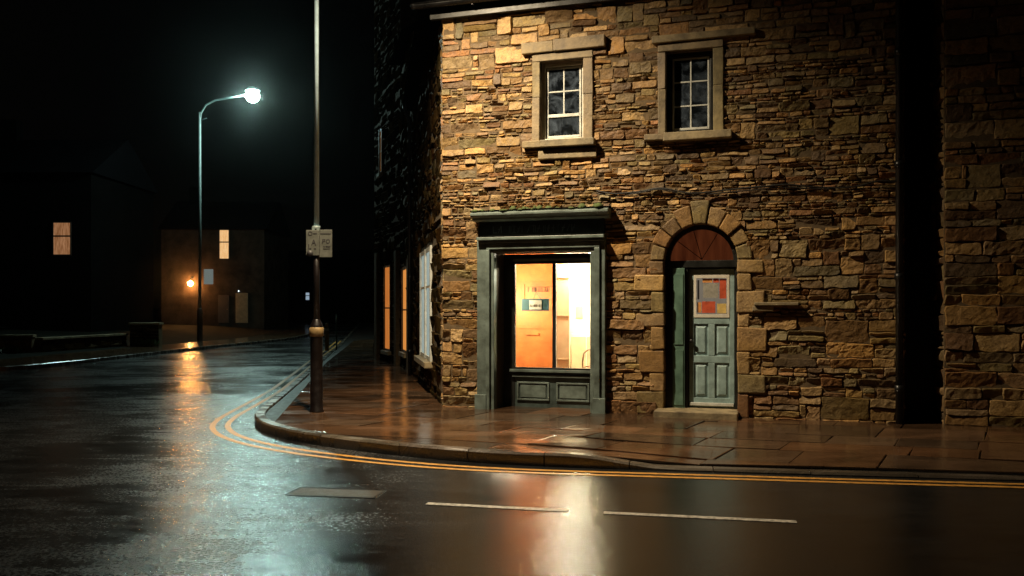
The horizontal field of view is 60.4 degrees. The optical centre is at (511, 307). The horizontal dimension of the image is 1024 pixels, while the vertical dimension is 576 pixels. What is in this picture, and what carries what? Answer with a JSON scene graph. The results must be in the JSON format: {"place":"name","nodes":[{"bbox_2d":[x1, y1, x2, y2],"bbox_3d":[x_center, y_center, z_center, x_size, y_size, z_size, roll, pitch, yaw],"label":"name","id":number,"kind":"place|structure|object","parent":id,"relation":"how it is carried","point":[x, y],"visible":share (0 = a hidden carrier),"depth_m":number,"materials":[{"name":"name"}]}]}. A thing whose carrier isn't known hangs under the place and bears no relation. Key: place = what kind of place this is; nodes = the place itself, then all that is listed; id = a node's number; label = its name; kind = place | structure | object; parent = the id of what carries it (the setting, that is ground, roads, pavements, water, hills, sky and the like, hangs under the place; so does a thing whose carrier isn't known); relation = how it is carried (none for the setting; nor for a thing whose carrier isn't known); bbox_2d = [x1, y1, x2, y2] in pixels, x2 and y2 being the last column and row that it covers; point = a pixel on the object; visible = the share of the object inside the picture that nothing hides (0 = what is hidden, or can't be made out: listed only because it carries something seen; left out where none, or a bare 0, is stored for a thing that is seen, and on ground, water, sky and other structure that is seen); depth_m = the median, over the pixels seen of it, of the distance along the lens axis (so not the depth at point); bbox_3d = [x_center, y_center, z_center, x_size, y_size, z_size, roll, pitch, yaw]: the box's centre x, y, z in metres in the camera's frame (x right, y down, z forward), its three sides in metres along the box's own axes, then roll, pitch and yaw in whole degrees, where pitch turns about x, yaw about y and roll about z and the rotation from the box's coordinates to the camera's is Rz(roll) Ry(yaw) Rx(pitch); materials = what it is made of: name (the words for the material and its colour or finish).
{"place":"outdoors","nodes":[
{"label":"outdoors","id":0,"kind":"place"},
{"bbox_2d":[0,316,306,358],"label":"terrain","id":1,"kind":"structure","parent":0,"point":[173,334],"depth_m":47.19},
{"bbox_2d":[0,346,22,353],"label":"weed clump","id":2,"kind":"object","parent":1,"relation":"on","point":[14,350],"visible":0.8,"depth_m":31.05,"materials":[{"name":"green plant"}]},
{"bbox_2d":[0,334,36,352],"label":"garden wall","id":3,"kind":"structure","parent":1,"relation":"on","point":[26,343],"depth_m":31.71,"materials":[{"name":"stone"}]},
{"bbox_2d":[0,119,158,331],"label":"brick house","id":4,"kind":"structure","parent":1,"relation":"on","point":[76,235],"depth_m":46.00,"materials":[{"name":"brick"}]},
{"bbox_2d":[52,222,70,254],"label":"window","id":5,"kind":"structure","parent":4,"relation":"in","point":[61,231],"depth_m":45.97,"materials":[{"name":"orange glass"}]},
{"bbox_2d":[35,333,128,351],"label":"boundary wall","id":6,"kind":"structure","parent":1,"relation":"on","point":[58,343],"depth_m":34.48,"materials":[{"name":"stone"}]},
{"bbox_2d":[157,187,290,329],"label":"rendered house","id":7,"kind":"structure","parent":1,"relation":"on","point":[244,250],"depth_m":65.00,"materials":[{"name":"stone"}]},
{"bbox_2d":[218,295,228,322],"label":"door","id":8,"kind":"structure","parent":7,"relation":"in","point":[223,300],"depth_m":64.95,"materials":[{"name":"paint"}]},
{"bbox_2d":[219,229,228,258],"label":"window","id":9,"kind":"structure","parent":7,"relation":"in","point":[223,233],"depth_m":64.98,"materials":[{"name":"glass"}]},
{"bbox_2d":[236,293,247,322],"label":"door","id":10,"kind":"structure","parent":7,"relation":"in","point":[241,298],"depth_m":64.95,"materials":[{"name":"paint"}]},
{"bbox_2d":[197,86,259,341],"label":"street lamp","id":11,"kind":"object","parent":1,"relation":"on","point":[252,94],"visible":1,"depth_m":43.64,"materials":[{"name":"metal"}]},
{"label":"stone cottage","id":12,"kind":"object","parent":1,"relation":"on","visible":0},
{"bbox_2d":[305,292,309,299],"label":"window","id":13,"kind":"structure","parent":12,"relation":"in","point":[307,294],"depth_m":97.57,"materials":[{"name":"glass"}]},
{"bbox_2d":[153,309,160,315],"bbox_3d":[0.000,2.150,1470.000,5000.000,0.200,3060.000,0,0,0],"label":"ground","id":14,"kind":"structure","parent":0,"point":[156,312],"depth_m":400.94,"materials":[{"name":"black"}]},
{"bbox_2d":[0,323,332,370],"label":"kerb","id":15,"kind":"structure","parent":14,"relation":"on","point":[41,365],"depth_m":31.61,"materials":[{"name":"stone"}]},
{"bbox_2d":[0,323,330,365],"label":"pavement","id":16,"kind":"structure","parent":0,"point":[300,330],"depth_m":35.41,"materials":[{"name":"grey concrete"}]},
{"bbox_2d":[128,323,163,345],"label":"gate pier","id":17,"kind":"structure","parent":16,"relation":"on","point":[146,331],"depth_m":38.03,"materials":[{"name":"stone"}]},
{"bbox_2d":[0,0,373,308],"label":"sky","id":18,"kind":"structure","parent":0,"point":[142,73],"materials":[{"name":"black"}]},
{"bbox_2d":[0,324,1023,575],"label":"road","id":19,"kind":"structure","parent":0,"point":[130,466],"depth_m":7.90,"materials":[{"name":"black asphalt"}]},
{"bbox_2d":[285,487,386,498],"bbox_3d":[-1.700,1.798,8.520,0.900,0.025,0.380,0,0,9],"label":"utility cover","id":20,"kind":"object","parent":19,"relation":"on","point":[338,492],"visible":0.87,"depth_m":8.52,"materials":[{"name":"black metal"}]},
{"bbox_2d":[426,502,796,522],"bbox_3d":[0.798,1.786,7.698,3.235,0.001,0.105,0,0,12],"label":"road marking","id":21,"kind":"object","parent":19,"relation":"on","point":[630,513],"visible":1,"depth_m":7.65,"materials":[{"name":"white paint"}]},
{"bbox_2d":[209,341,1023,487],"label":"yellow line","id":22,"kind":"object","parent":19,"relation":"on","point":[213,428],"visible":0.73,"depth_m":9.61,"materials":[{"name":"paint"}]},
{"bbox_2d":[225,341,1023,484],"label":"yellow line","id":23,"kind":"object","parent":19,"relation":"on","point":[228,425],"visible":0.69,"depth_m":9.79,"materials":[{"name":"paint"}]},
{"bbox_2d":[254,323,1023,480],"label":"kerb","id":24,"kind":"structure","parent":19,"relation":"on","point":[263,423],"depth_m":10.09,"materials":[{"name":"stone"}]},
{"bbox_2d":[265,323,1023,475],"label":"pavement","id":25,"kind":"structure","parent":0,"point":[366,394],"depth_m":11.76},
{"bbox_2d":[309,0,323,412],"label":"street lamp","id":26,"kind":"object","parent":25,"relation":"on","point":[316,331],"visible":0.97,"depth_m":13.92,"materials":[{"name":"grey metal"}]},
{"bbox_2d":[306,226,331,256],"bbox_3d":[-3.048,-1.050,13.946,0.410,0.500,0.156,0,0,-4],"label":"street sign","id":27,"kind":"object","parent":26,"relation":"attached to","point":[318,241],"visible":1,"depth_m":13.88,"materials":[{"name":"metal"}]},
{"bbox_2d":[336,314,337,349],"bbox_3d":[-6.900,0.945,34.600,0.074,1.410,0.074,0,0,-23],"label":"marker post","id":28,"kind":"object","parent":25,"relation":"on","point":[336,331],"visible":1,"depth_m":34.57,"materials":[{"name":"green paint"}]},
{"bbox_2d":[373,0,426,365],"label":"terraced house","id":29,"kind":"structure","parent":25,"relation":"on","point":[393,19],"depth_m":26.87,"materials":[{"name":"stone"}]},
{"bbox_2d":[376,128,382,177],"bbox_3d":[-4.180,-4.890,27.797,0.140,1.520,0.550,0,0,-20],"label":"window","id":30,"kind":"structure","parent":29,"relation":"in","point":[380,173],"depth_m":27.90,"materials":[{"name":"stone"}]},
{"bbox_2d":[380,265,391,354],"bbox_3d":[-3.832,0.060,26.833,0.140,2.720,1.100,0,0,-20],"label":"window","id":31,"kind":"structure","parent":29,"relation":"in","point":[386,269],"depth_m":26.98,"materials":[{"name":"glass"}]},
{"bbox_2d":[390,23,414,373],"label":"terraced house","id":32,"kind":"structure","parent":25,"relation":"on","point":[401,54],"depth_m":23.94,"materials":[{"name":"stone"}]},
{"bbox_2d":[398,267,405,357],"bbox_3d":[-2.940,0.110,23.844,0.140,2.420,1.400,0,0,-13],"label":"window","id":33,"kind":"structure","parent":32,"relation":"in","point":[402,353],"depth_m":24.26,"materials":[{"name":"glass"}]},
{"bbox_2d":[401,0,905,424],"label":"corner building","id":34,"kind":"structure","parent":25,"relation":"on","point":[691,209],"depth_m":13.70,"materials":[{"name":"stone"}]},
{"bbox_2d":[414,245,432,368],"bbox_3d":[-1.808,-0.025,18.043,0.210,2.350,2.700,0,0,-11],"label":"side window","id":35,"kind":"structure","parent":34,"relation":"in","point":[424,358],"depth_m":17.98,"materials":[{"name":"white paint"}]},
{"bbox_2d":[522,293,548,310],"bbox_3d":[0.399,-0.112,15.122,0.490,0.323,0.025,0,0,18],"label":"sign","id":36,"kind":"object","parent":34,"relation":"hanging from","point":[533,304],"depth_m":15.12,"materials":[{"name":"teal paper"}]},
{"bbox_2d":[528,287,549,291],"bbox_3d":[0.472,-0.321,15.086,0.470,0.091,0.008,0,0,18],"label":"lettering","id":37,"kind":"object","parent":34,"relation":"attached to","point":[534,289],"depth_m":15.09},
{"bbox_2d":[521,34,605,159],"bbox_3d":[0.840,-3.345,14.139,1.380,1.918,0.374,0,0,18],"label":"window","id":38,"kind":"structure","parent":34,"relation":"in","point":[562,132],"depth_m":14.13,"materials":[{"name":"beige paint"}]},
{"bbox_2d":[582,349,589,367],"bbox_3d":[1.417,1.184,15.176,0.410,0.935,0.466,0,0,-7],"label":"chair","id":39,"kind":"object","parent":34,"relation":"in","point":[583,359],"visible":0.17,"depth_m":15.33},
{"bbox_2d":[644,26,755,142],"bbox_3d":[2.871,-3.377,13.477,1.666,1.645,0.380,0,0,18],"label":"window","id":40,"kind":"structure","parent":34,"relation":"in","point":[715,130],"depth_m":13.51,"materials":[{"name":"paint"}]},
{"bbox_2d":[689,269,734,407],"bbox_3d":[3.084,0.465,13.609,0.690,2.140,0.120,0,0,18],"label":"door","id":41,"kind":"structure","parent":34,"relation":"in","point":[711,291],"depth_m":13.62,"materials":[{"name":"blue paint"}]},
{"bbox_2d":[905,0,1023,426],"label":"rubble house","id":42,"kind":"structure","parent":25,"relation":"on","point":[964,209],"depth_m":12.37,"materials":[{"name":"stone"}]}
]}

